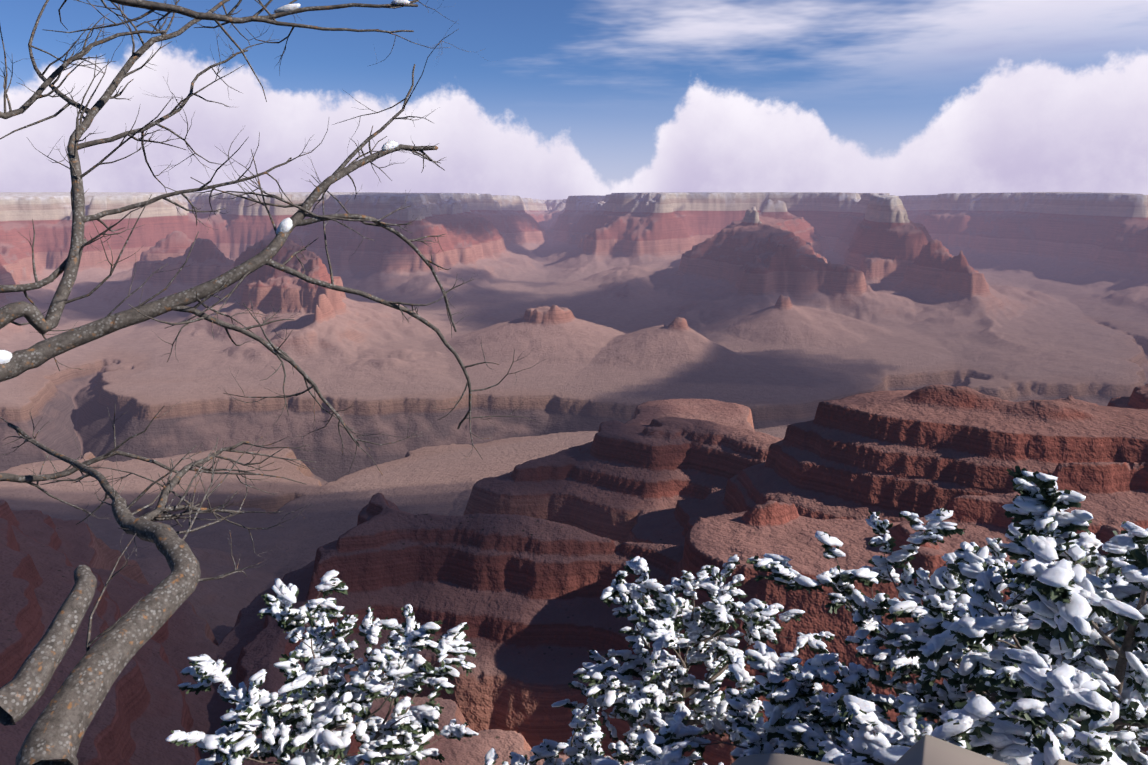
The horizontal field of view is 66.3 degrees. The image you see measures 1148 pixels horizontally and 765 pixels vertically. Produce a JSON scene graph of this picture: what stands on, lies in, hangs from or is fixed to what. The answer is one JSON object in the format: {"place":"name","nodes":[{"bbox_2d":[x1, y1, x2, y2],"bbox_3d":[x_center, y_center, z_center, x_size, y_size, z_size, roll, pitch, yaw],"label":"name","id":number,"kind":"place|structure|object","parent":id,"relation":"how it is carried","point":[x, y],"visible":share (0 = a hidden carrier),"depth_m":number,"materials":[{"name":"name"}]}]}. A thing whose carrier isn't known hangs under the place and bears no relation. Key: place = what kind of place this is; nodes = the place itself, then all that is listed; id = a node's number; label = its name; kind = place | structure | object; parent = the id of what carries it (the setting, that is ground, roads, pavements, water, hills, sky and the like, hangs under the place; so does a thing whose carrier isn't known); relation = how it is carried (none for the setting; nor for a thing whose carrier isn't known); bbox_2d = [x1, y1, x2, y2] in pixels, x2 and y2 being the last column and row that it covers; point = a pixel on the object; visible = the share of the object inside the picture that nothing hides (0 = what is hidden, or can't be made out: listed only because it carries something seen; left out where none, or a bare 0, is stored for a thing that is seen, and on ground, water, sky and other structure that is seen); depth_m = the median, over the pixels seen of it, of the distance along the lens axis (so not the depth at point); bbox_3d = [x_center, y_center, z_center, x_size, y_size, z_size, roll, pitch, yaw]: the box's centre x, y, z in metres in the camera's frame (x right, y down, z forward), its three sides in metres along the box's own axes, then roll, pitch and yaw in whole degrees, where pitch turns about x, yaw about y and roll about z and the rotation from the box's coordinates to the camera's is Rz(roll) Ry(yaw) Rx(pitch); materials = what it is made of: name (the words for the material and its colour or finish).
{"place":"outdoors","nodes":[
{"label":"outdoors","id":0,"kind":"place"},
{"bbox_2d":[0,192,1147,764],"bbox_3d":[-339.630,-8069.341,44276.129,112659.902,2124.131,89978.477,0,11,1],"label":"canyon ground","id":1,"kind":"structure","parent":0,"point":[714,378],"depth_m":4847.49,"materials":[{"name":"brown stone"}]},
{"bbox_2d":[0,0,541,764],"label":"bare tree","id":2,"kind":"object","parent":1,"relation":"on","point":[56,732],"visible":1,"depth_m":2.28,"materials":[{"name":"brown plant"}]},
{"bbox_2d":[165,570,508,764],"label":"snowy conifer tree","id":3,"kind":"object","parent":1,"relation":"on","point":[312,705],"visible":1,"depth_m":9.02,"materials":[{"name":"white snow"}]},
{"bbox_2d":[509,704,632,764],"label":"snowy conifer tree","id":4,"kind":"object","parent":1,"relation":"on","point":[547,750],"visible":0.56,"depth_m":13.16,"materials":[{"name":"white snow"}]},
{"bbox_2d":[551,554,834,764],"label":"snowy conifer tree","id":5,"kind":"object","parent":1,"relation":"on","point":[666,616],"visible":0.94,"depth_m":11.17,"materials":[{"name":"white snow"}]},
{"bbox_2d":[591,725,866,764],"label":"snowy conifer tree","id":6,"kind":"object","parent":1,"relation":"on","point":[672,753],"visible":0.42,"depth_m":5.52,"materials":[{"name":"white snow"}]},
{"bbox_2d":[633,641,898,763],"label":"snowy conifer tree","id":7,"kind":"object","parent":1,"relation":"on","point":[785,707],"visible":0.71,"depth_m":6.54,"materials":[{"name":"white snow"}]},
{"bbox_2d":[742,508,1147,750],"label":"snowy conifer tree","id":8,"kind":"object","parent":1,"relation":"on","point":[938,598],"visible":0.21,"depth_m":7.68,"materials":[{"name":"white snow"}]},
{"bbox_2d":[816,648,1126,764],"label":"snowy conifer tree","id":9,"kind":"object","parent":1,"relation":"on","point":[1066,691],"visible":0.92,"depth_m":3.73,"materials":[{"name":"white snow"}]},
{"bbox_2d":[863,693,1119,759],"bbox_3d":[2.049,2.957,4.447,2.216,2.917,2.082,0,11,1],"label":"snowy conifer tree","id":10,"kind":"object","parent":1,"relation":"on","point":[908,734],"visible":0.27,"depth_m":5.01,"materials":[{"name":"white snow"}]},
{"bbox_2d":[886,465,1147,754],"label":"snowy conifer tree","id":11,"kind":"object","parent":1,"relation":"on","point":[1090,616],"visible":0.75,"depth_m":5.22,"materials":[{"name":"white snow"}]},
{"bbox_2d":[895,555,1147,764],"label":"snowy conifer tree","id":12,"kind":"object","parent":1,"relation":"on","point":[1129,753],"visible":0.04,"depth_m":7.47,"materials":[{"name":"white snow"}]},
{"bbox_2d":[0,0,1147,199],"label":"sky","id":13,"kind":"structure","parent":0,"point":[578,97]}
]}

